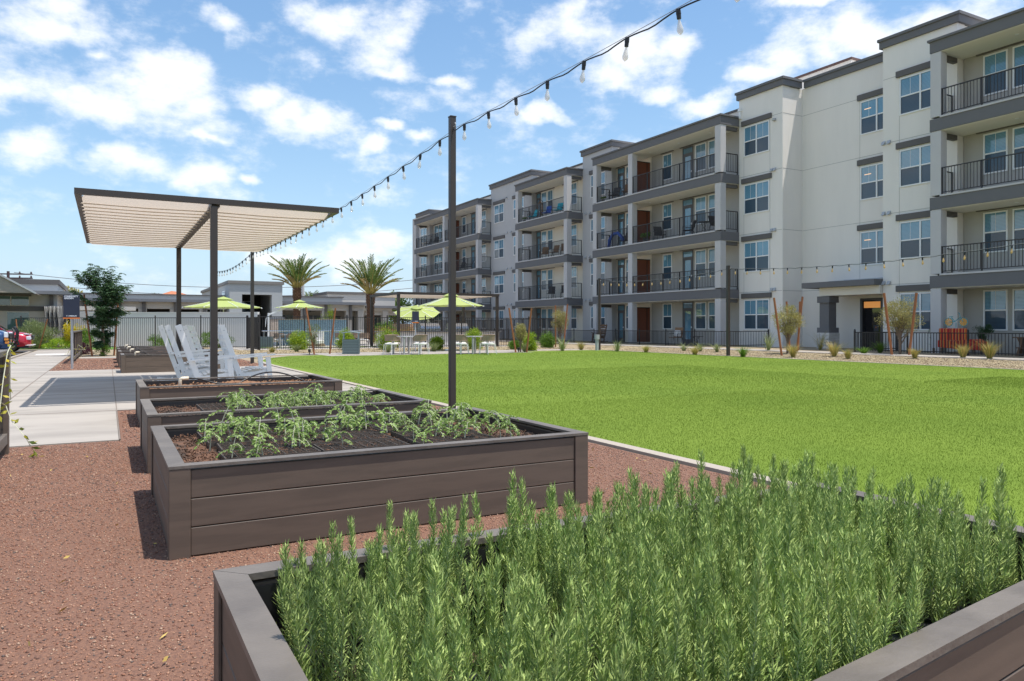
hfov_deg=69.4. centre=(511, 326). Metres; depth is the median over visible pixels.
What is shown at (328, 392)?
tomato seedling
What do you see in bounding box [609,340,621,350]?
ornamental grass
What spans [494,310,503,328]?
window
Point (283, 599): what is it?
rosemary plant
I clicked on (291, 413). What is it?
tomato seedling
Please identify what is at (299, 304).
umbrella
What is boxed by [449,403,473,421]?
tomato seedling
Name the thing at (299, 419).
tomato seedling
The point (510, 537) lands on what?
rosemary plant
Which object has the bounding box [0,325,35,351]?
parked car
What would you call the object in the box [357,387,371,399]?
tomato seedling
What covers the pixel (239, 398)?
tomato seedling
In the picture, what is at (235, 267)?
string lights
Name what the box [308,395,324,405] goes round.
tomato seedling
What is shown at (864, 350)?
ornamental grass
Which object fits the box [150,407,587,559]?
planter box
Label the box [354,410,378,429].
tomato seedling
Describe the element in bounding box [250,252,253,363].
light post
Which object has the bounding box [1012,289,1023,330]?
window
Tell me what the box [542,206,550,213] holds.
patio chair
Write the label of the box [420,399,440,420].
tomato seedling
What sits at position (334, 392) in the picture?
tomato seedling
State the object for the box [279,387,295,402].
tomato seedling
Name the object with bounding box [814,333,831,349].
ornamental grass
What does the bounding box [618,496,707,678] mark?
rosemary plant
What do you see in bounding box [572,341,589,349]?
ornamental grass
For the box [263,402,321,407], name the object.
seedling tray
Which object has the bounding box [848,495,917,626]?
rosemary plant
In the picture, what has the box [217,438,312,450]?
seedling tray
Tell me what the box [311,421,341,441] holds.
tomato seedling
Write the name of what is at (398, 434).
seedling tray
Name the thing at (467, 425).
tomato seedling
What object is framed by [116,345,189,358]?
planter box
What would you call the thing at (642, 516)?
rosemary plant
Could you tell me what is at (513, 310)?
window
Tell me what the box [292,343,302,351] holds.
ornamental grass
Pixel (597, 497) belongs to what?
rosemary plant
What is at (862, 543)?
rosemary plant
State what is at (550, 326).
metal fence
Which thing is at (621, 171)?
balcony door
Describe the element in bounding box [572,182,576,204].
window
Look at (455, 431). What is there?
tomato seedling
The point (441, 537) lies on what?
rosemary plant
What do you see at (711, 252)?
window
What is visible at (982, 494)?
rosemary plant
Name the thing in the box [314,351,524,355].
path
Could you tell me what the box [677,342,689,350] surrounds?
ornamental grass
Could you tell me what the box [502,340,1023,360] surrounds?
path
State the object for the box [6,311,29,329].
window
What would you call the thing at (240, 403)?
tomato seedling
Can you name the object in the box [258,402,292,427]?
tomato seedling
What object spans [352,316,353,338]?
doorway
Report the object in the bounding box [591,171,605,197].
window
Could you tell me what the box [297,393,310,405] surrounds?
tomato seedling
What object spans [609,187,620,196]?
patio chair
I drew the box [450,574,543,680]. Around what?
rosemary plant
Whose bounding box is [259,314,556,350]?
metal fence
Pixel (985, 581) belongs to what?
rosemary plant
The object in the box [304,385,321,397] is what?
tomato seedling
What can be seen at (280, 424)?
tomato seedling
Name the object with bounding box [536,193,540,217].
balcony door
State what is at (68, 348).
turf strip
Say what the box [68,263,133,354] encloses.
young tree
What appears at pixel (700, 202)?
window
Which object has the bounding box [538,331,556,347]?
shrub
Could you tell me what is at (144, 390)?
planter box
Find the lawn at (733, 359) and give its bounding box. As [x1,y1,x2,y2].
[264,350,1023,525]
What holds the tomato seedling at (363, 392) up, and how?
in the seedling tray at (366, 401)
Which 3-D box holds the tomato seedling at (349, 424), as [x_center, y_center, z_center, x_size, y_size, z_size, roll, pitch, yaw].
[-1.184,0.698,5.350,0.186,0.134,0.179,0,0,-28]
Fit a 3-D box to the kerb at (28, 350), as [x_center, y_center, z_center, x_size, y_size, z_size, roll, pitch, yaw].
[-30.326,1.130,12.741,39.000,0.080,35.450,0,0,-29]
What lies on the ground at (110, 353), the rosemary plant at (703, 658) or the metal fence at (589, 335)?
the metal fence at (589, 335)
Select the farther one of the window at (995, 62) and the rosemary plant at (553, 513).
the window at (995, 62)
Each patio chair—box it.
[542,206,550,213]
[542,247,548,256]
[546,286,555,298]
[548,245,558,255]
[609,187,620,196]
[617,233,627,245]
[624,184,627,192]
[653,226,665,235]
[668,327,682,344]
[682,219,695,234]
[708,216,714,229]
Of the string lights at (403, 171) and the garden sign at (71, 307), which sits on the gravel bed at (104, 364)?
the garden sign at (71, 307)
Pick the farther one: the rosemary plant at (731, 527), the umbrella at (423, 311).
the umbrella at (423, 311)
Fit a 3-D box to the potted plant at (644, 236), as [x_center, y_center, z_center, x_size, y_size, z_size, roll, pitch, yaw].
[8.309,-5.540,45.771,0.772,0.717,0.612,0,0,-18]
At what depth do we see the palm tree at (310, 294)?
94.47 m
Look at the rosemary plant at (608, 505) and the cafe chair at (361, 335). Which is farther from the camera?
the cafe chair at (361, 335)
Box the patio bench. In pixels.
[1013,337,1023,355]
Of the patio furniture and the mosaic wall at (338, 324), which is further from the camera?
the mosaic wall at (338, 324)
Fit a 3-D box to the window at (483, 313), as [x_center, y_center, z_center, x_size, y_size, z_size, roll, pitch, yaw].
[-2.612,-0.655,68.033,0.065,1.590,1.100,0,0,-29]
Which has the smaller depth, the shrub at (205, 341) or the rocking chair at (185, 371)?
the rocking chair at (185, 371)
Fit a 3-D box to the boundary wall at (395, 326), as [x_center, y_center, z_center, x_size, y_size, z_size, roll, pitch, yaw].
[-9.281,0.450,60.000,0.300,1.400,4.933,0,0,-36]
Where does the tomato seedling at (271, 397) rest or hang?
in the seedling tray at (298, 409)
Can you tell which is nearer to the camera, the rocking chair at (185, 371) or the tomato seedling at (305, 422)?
the tomato seedling at (305, 422)
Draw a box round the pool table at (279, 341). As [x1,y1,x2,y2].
[277,334,286,347]
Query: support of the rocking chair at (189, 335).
on the patio
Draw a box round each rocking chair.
[157,325,207,380]
[164,325,219,379]
[175,324,236,379]
[181,325,224,376]
[218,324,275,377]
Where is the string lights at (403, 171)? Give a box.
[252,134,447,257]
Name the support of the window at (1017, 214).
in the apartment building at (907, 143)
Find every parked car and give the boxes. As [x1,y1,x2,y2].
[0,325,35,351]
[0,326,18,349]
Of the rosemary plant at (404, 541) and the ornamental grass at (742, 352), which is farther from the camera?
the ornamental grass at (742, 352)
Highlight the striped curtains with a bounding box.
[43,306,63,341]
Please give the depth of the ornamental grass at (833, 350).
26.74 m
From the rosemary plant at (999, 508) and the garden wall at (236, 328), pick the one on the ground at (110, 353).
the garden wall at (236, 328)
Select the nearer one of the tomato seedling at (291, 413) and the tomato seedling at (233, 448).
the tomato seedling at (233, 448)
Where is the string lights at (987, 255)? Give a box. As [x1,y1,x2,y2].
[729,243,1023,274]
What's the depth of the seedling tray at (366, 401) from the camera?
7.32 m
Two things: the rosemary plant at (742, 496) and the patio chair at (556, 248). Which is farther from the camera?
the patio chair at (556, 248)
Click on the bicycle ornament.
(961, 319)
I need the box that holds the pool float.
[607,231,624,246]
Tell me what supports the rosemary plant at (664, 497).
in the planter box at (982, 640)
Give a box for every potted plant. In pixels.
[640,232,649,241]
[972,324,994,352]
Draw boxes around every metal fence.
[20,315,246,348]
[247,314,258,349]
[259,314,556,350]
[441,317,558,343]
[469,328,725,346]
[730,329,768,346]
[854,329,1023,355]
[858,333,897,350]
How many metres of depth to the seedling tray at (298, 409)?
6.67 m
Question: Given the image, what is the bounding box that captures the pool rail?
[263,331,363,332]
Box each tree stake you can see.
[38,319,47,348]
[83,294,92,356]
[113,305,118,354]
[305,307,314,354]
[329,308,335,353]
[508,308,516,351]
[526,308,531,351]
[564,304,567,344]
[773,298,782,355]
[796,297,802,351]
[883,293,892,354]
[908,293,917,354]
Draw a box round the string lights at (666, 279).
[600,269,723,285]
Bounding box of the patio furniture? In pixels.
[375,331,500,347]
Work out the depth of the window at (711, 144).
42.35 m
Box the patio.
[9,366,372,447]
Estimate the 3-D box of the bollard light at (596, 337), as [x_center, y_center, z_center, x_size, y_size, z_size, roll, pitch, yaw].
[4.135,0.760,36.000,0.180,0.780,0.180,0,0,-29]
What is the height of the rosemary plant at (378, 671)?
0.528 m
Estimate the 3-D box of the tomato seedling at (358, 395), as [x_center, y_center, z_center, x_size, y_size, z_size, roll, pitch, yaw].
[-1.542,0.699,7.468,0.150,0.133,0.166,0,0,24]
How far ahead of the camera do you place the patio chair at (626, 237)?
48.23 m
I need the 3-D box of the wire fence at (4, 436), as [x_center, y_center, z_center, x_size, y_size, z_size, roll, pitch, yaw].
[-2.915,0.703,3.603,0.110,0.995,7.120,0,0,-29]
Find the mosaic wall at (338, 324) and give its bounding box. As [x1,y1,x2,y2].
[278,319,345,344]
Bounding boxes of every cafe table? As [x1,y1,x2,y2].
[392,336,420,353]
[460,336,487,353]
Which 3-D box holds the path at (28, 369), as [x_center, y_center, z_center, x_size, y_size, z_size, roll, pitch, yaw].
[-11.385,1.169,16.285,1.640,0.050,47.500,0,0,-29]
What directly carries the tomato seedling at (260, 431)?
in the seedling tray at (244, 444)
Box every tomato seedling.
[194,425,224,451]
[197,419,219,443]
[203,406,235,435]
[212,423,244,441]
[215,435,252,458]
[216,392,239,405]
[222,416,253,434]
[226,394,253,412]
[227,392,249,408]
[228,392,252,407]
[230,415,255,435]
[233,388,254,401]
[241,396,261,407]
[244,423,270,438]
[246,436,279,457]
[247,417,276,442]
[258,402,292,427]
[260,391,277,404]
[265,394,284,407]
[269,398,281,410]
[274,417,299,435]
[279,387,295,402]
[280,406,306,424]
[281,421,311,446]
[282,397,296,406]
[283,425,307,447]
[286,397,303,409]
[288,417,316,442]
[291,421,314,436]
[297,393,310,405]
[298,388,314,403]
[301,421,318,435]
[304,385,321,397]
[307,383,324,397]
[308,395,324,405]
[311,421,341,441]
[315,392,329,404]
[319,404,357,430]
[325,390,341,400]
[325,394,336,403]
[327,431,353,444]
[328,400,355,424]
[329,391,340,397]
[337,412,356,423]
[338,415,362,429]
[340,390,355,399]
[341,392,360,403]
[352,384,370,401]
[352,400,380,419]
[353,390,367,399]
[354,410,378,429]
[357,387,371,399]
[368,395,385,402]
[368,410,399,433]
[379,407,400,423]
[390,412,409,424]
[393,414,416,430]
[401,425,421,437]
[405,405,433,423]
[411,405,442,423]
[413,409,444,430]
[413,430,433,443]
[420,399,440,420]
[424,418,450,437]
[434,406,457,427]
[437,406,470,427]
[445,402,471,426]
[446,422,466,435]
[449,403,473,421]
[453,409,474,426]
[453,421,481,437]
[463,412,490,432]
[478,410,501,426]
[481,414,513,437]
[496,414,511,432]
[499,415,519,436]
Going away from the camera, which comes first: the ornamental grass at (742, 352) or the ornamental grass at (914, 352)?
the ornamental grass at (914, 352)
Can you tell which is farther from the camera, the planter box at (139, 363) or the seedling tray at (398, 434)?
the planter box at (139, 363)
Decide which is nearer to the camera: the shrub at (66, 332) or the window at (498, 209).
the shrub at (66, 332)
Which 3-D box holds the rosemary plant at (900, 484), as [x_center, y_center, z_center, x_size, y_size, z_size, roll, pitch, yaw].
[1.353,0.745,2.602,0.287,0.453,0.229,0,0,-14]
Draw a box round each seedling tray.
[196,401,256,408]
[197,427,283,440]
[200,404,262,410]
[204,408,259,414]
[205,432,289,447]
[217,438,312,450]
[218,444,320,459]
[256,400,315,405]
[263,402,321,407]
[270,405,332,410]
[288,422,369,430]
[300,426,383,436]
[304,432,391,443]
[312,397,368,401]
[313,438,408,451]
[321,399,377,404]
[329,402,390,407]
[361,417,432,426]
[374,422,454,433]
[391,426,475,439]
[404,432,494,444]
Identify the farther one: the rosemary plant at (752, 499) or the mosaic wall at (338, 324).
the mosaic wall at (338, 324)
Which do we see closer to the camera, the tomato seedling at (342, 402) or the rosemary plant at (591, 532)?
the rosemary plant at (591, 532)
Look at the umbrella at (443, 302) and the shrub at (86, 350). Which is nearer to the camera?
the shrub at (86, 350)
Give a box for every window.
[0,296,29,305]
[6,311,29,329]
[242,301,249,311]
[306,315,319,318]
[421,228,426,242]
[421,257,426,271]
[421,286,426,299]
[434,223,442,237]
[434,253,442,269]
[434,283,442,292]
[434,313,442,327]
[462,216,465,233]
[462,248,465,264]
[462,280,465,292]
[482,210,485,227]
[482,244,485,261]
[482,278,485,293]
[482,312,485,328]
[494,203,503,223]
[494,239,503,258]
[494,275,503,293]
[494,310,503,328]
[513,197,523,218]
[513,234,523,255]
[513,272,523,291]
[513,310,523,317]
[541,191,546,211]
[541,231,546,249]
[541,270,546,289]
[541,309,546,328]
[547,189,552,205]
[547,229,552,249]
[547,269,552,289]
[547,308,552,317]
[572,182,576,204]
[572,224,576,245]
[572,266,576,287]
[572,309,576,328]
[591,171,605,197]
[591,216,605,241]
[591,262,605,285]
[591,306,605,328]
[626,166,627,183]
[626,213,627,232]
[626,259,627,282]
[626,305,627,328]
[663,153,671,180]
[663,203,671,229]
[663,254,671,279]
[663,303,671,328]
[695,142,706,171]
[695,196,706,224]
[695,249,706,277]
[695,302,706,328]
[708,139,714,168]
[708,194,714,220]
[708,248,714,275]
[708,302,714,328]
[744,120,769,156]
[744,180,769,214]
[744,240,769,272]
[744,299,769,329]
[860,95,882,135]
[860,162,882,200]
[860,229,882,265]
[899,69,929,115]
[899,144,929,187]
[899,218,929,258]
[899,292,929,329]
[983,49,1007,96]
[983,129,1007,174]
[983,210,1007,252]
[983,289,1007,330]
[1012,44,1023,88]
[1012,126,1023,169]
[1012,208,1023,250]
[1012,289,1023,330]
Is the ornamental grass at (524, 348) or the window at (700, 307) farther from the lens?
the window at (700, 307)
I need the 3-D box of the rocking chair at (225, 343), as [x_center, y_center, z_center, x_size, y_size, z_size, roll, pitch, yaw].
[-4.703,0.543,13.117,1.050,1.179,0.700,0,0,-32]
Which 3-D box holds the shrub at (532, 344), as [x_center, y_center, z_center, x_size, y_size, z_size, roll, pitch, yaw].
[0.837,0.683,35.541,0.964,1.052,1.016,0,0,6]
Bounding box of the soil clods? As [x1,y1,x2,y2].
[155,397,544,464]
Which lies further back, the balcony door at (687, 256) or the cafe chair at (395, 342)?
the balcony door at (687, 256)
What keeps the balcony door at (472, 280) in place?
in the apartment building at (907, 143)
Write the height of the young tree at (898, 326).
2.314 m
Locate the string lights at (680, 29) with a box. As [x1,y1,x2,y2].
[453,0,739,140]
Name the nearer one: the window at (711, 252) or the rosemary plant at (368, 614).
the rosemary plant at (368, 614)
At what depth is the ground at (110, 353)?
30.81 m
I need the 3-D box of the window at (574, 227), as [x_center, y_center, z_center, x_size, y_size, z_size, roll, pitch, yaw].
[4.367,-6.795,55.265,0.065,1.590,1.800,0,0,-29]
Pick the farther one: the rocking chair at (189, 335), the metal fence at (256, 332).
the metal fence at (256, 332)
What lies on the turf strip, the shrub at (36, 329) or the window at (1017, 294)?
the shrub at (36, 329)
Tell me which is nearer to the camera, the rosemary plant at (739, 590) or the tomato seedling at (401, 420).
the rosemary plant at (739, 590)
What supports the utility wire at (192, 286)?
attached to the utility pole
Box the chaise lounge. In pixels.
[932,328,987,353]
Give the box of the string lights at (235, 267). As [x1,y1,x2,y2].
[219,255,249,276]
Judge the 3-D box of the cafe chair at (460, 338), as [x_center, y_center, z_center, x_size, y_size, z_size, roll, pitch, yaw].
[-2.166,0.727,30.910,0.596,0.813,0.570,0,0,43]
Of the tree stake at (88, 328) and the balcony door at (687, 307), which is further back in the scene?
the balcony door at (687, 307)
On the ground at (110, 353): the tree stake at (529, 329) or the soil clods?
the tree stake at (529, 329)
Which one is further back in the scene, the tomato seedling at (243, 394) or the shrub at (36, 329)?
the shrub at (36, 329)
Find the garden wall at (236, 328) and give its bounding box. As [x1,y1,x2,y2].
[89,312,259,346]
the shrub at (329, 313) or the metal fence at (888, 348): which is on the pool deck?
the shrub at (329, 313)
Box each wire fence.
[0,350,9,454]
[70,330,81,363]
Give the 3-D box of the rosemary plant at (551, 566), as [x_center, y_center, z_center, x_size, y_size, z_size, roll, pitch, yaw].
[0.108,0.754,2.089,0.209,0.413,0.262,0,0,-44]
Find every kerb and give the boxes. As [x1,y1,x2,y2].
[9,349,67,359]
[263,350,1023,485]
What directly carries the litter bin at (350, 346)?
on the path at (410, 353)
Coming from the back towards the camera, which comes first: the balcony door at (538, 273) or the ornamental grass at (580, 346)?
the balcony door at (538, 273)
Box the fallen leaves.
[10,448,651,680]
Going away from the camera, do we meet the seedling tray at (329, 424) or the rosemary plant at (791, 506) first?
the rosemary plant at (791, 506)
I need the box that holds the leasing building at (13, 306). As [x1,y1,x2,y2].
[0,278,135,343]
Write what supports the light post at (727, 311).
on the ground at (110, 353)
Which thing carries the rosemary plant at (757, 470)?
in the planter box at (982, 640)
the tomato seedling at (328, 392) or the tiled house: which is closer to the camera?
the tomato seedling at (328, 392)
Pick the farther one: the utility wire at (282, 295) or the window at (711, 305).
the utility wire at (282, 295)
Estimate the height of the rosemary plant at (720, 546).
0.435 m
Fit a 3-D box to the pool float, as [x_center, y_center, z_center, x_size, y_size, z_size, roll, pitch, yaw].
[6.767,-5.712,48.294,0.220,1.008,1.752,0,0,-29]
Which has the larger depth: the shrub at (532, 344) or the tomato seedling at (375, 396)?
the shrub at (532, 344)
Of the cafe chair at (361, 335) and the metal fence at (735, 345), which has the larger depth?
the cafe chair at (361, 335)
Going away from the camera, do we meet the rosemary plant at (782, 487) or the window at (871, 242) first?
the rosemary plant at (782, 487)
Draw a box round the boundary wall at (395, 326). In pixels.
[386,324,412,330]
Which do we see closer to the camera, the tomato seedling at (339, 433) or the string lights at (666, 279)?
the tomato seedling at (339, 433)
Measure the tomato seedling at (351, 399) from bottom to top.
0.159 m
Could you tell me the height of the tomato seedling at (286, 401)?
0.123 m
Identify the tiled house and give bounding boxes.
[163,291,183,293]
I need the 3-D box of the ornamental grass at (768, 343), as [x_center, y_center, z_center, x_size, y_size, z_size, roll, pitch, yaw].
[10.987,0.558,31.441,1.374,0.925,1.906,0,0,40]
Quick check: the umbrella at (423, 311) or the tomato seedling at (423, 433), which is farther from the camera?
the umbrella at (423, 311)
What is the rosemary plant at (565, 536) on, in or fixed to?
in the planter box at (982, 640)
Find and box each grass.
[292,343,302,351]
[383,344,395,352]
[429,341,438,351]
[517,343,529,351]
[552,336,570,350]
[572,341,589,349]
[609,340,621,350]
[639,345,651,351]
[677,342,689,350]
[690,345,703,354]
[691,342,709,350]
[713,343,724,351]
[735,346,750,356]
[758,330,780,349]
[784,344,804,356]
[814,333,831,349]
[819,339,848,356]
[838,348,855,358]
[855,346,878,352]
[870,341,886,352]
[906,348,921,357]
[955,343,973,357]
[975,340,1000,358]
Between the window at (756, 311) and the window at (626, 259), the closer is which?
the window at (756, 311)
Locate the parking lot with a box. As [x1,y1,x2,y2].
[9,350,35,356]
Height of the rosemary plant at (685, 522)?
0.522 m
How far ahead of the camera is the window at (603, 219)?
51.00 m
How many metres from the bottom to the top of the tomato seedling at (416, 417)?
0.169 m
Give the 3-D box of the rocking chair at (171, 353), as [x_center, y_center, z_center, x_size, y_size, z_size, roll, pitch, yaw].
[-6.721,0.543,15.226,1.050,1.179,0.700,0,0,-26]
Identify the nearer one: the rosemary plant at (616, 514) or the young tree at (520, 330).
the rosemary plant at (616, 514)
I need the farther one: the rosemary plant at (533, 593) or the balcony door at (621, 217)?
the balcony door at (621, 217)
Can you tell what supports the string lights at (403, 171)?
hanging from the light post at (251, 307)
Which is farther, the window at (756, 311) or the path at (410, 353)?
the window at (756, 311)
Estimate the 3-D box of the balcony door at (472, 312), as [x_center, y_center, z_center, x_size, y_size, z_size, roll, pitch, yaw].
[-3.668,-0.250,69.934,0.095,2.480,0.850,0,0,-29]
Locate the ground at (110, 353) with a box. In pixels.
[33,339,1023,440]
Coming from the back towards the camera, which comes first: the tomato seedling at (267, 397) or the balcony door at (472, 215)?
the balcony door at (472, 215)
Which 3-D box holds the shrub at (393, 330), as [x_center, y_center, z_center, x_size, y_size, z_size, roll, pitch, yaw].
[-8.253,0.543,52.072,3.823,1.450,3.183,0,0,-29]
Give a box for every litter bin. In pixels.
[260,336,273,347]
[342,331,359,353]
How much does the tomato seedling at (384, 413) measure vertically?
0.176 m
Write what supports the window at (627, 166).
in the apartment building at (907, 143)
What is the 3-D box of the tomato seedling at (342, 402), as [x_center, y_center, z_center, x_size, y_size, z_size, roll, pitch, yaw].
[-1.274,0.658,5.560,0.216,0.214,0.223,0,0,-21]
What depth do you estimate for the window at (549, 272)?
57.89 m
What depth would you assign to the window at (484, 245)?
68.01 m
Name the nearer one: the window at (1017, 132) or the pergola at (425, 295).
the window at (1017, 132)
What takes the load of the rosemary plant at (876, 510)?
in the planter box at (982, 640)
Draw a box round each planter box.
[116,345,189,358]
[117,347,203,362]
[118,349,209,367]
[120,353,224,372]
[135,374,342,422]
[140,389,431,473]
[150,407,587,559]
[213,482,1023,680]
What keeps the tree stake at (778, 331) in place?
on the ground at (110, 353)
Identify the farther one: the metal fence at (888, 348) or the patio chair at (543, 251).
the patio chair at (543, 251)
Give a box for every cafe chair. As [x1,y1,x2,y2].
[272,333,284,347]
[359,333,369,347]
[383,335,399,354]
[385,334,401,352]
[411,335,428,354]
[413,334,429,353]
[456,335,468,353]
[479,334,495,352]
[479,335,496,353]
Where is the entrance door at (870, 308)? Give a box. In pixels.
[860,298,882,347]
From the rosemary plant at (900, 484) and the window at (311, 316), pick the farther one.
the window at (311, 316)
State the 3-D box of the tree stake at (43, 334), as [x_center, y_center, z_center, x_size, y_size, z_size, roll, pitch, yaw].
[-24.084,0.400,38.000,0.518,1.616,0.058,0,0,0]
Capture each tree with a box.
[66,286,82,323]
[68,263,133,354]
[267,253,329,318]
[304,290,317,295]
[306,324,320,350]
[335,253,402,343]
[388,298,430,323]
[390,290,406,323]
[514,323,526,351]
[551,309,570,342]
[770,304,805,353]
[874,295,925,353]
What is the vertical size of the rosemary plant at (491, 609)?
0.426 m
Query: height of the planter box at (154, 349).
0.461 m
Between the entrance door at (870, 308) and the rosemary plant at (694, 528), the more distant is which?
the entrance door at (870, 308)
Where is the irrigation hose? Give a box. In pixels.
[178,371,304,387]
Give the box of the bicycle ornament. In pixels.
[944,313,967,326]
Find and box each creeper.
[0,344,16,421]
[0,401,40,456]
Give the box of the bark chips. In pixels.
[148,379,324,388]
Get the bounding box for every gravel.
[0,359,769,680]
[218,345,1023,368]
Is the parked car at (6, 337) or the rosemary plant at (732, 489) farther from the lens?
the parked car at (6, 337)
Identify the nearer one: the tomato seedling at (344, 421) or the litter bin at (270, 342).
the tomato seedling at (344, 421)
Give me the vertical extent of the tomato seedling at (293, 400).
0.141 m
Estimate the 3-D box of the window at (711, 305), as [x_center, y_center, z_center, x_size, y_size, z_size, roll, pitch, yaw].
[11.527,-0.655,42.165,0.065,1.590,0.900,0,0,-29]
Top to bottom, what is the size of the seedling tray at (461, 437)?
0.032 m
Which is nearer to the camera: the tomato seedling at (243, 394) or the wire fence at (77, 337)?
the tomato seedling at (243, 394)
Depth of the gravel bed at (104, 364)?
23.32 m
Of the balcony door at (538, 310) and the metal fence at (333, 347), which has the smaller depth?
the metal fence at (333, 347)
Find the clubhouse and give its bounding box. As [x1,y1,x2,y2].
[68,280,428,341]
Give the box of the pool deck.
[233,341,505,349]
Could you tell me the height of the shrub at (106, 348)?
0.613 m
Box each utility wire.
[14,272,409,287]
[70,287,410,295]
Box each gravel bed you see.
[50,358,265,370]
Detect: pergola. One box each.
[74,187,338,378]
[369,292,498,347]
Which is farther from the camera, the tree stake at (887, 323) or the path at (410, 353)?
the path at (410, 353)
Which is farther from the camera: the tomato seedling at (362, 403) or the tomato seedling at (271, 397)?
the tomato seedling at (271, 397)
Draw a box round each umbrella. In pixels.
[182,296,261,311]
[265,300,322,345]
[394,305,439,322]
[418,294,483,350]
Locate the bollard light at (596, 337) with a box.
[594,335,599,349]
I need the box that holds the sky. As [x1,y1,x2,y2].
[0,0,1023,327]
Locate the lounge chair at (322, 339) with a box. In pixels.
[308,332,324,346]
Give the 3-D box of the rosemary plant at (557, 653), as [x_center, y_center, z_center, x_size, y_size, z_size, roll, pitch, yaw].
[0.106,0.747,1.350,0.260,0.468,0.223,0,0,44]
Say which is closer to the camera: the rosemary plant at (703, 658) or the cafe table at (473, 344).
the rosemary plant at (703, 658)
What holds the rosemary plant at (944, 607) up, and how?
in the planter box at (982, 640)
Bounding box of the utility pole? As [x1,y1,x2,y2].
[0,271,32,278]
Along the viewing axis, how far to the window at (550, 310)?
57.86 m
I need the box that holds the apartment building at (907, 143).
[413,7,1023,353]
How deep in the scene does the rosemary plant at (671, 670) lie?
1.43 m
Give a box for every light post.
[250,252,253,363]
[448,115,456,408]
[598,278,600,349]
[726,266,729,355]
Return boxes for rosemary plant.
[274,520,362,639]
[275,531,351,680]
[288,537,409,680]
[333,516,405,674]
[359,578,452,680]
[363,500,410,627]
[365,558,451,680]
[377,502,454,679]
[384,548,475,680]
[397,504,462,616]
[399,492,469,646]
[426,613,531,680]
[441,552,523,680]
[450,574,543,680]
[456,492,526,631]
[497,569,578,678]
[499,520,581,672]
[500,501,570,621]
[501,469,559,596]
[505,554,613,680]
[526,611,637,680]
[544,487,611,575]
[547,482,604,607]
[554,513,618,631]
[558,507,648,665]
[570,499,673,680]
[572,540,666,680]
[592,486,638,545]
[600,480,660,627]
[606,469,665,565]
[607,592,686,680]
[616,499,699,644]
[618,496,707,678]
[620,464,686,552]
[645,551,748,680]
[649,471,708,559]
[660,546,767,680]
[662,494,717,571]
[664,460,719,545]
[665,509,747,604]
[666,489,767,649]
[689,559,831,680]
[690,515,780,680]
[692,449,763,562]
[703,475,754,613]
[714,453,758,544]
[717,503,780,620]
[721,488,799,680]
[726,476,776,564]
[730,488,798,578]
[739,444,788,524]
[744,502,840,680]
[746,489,823,574]
[756,449,811,533]
[766,492,843,637]
[772,449,826,537]
[774,530,883,680]
[778,471,829,546]
[794,466,854,529]
[797,463,860,563]
[803,519,908,670]
[807,483,855,589]
[813,462,877,544]
[813,494,890,636]
[818,555,926,668]
[825,462,897,586]
[838,532,921,644]
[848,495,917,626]
[853,478,929,592]
[881,491,965,618]
[883,472,953,581]
[883,525,961,634]
[918,474,987,602]
[923,476,1013,616]
[958,503,1023,602]
[973,462,1023,586]
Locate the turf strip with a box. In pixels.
[20,347,113,349]
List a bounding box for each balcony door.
[471,213,474,234]
[471,246,474,268]
[471,279,474,301]
[471,311,474,328]
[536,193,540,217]
[536,231,540,258]
[536,270,540,298]
[536,308,540,337]
[618,167,624,196]
[618,213,624,245]
[618,259,624,293]
[618,305,624,341]
[682,145,692,180]
[682,198,692,235]
[682,250,692,289]
[682,302,692,343]
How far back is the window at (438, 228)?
77.26 m
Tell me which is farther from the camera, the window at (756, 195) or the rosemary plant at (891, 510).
the window at (756, 195)
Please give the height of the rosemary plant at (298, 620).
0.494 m
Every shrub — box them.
[11,318,59,348]
[38,336,69,348]
[61,320,87,347]
[68,342,94,353]
[82,328,95,345]
[93,343,110,355]
[147,334,171,345]
[197,332,236,347]
[286,330,310,349]
[317,304,333,318]
[334,327,354,349]
[374,325,400,349]
[375,320,396,329]
[375,326,416,342]
[429,336,444,349]
[462,326,484,348]
[506,339,522,349]
[521,332,538,350]
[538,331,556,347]
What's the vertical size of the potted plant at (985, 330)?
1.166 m
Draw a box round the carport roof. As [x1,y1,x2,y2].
[0,274,40,295]
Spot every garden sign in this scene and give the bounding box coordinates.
[63,295,79,368]
[412,311,418,351]
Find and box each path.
[9,350,69,398]
[79,349,587,358]
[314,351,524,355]
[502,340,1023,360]
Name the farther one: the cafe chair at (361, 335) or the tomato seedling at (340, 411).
the cafe chair at (361, 335)
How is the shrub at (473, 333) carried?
on the ground at (110, 353)
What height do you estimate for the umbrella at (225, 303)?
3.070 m
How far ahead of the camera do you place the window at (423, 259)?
79.90 m
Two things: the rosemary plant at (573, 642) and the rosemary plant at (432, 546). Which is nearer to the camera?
the rosemary plant at (573, 642)
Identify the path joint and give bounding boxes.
[9,350,135,439]
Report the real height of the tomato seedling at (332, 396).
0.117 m

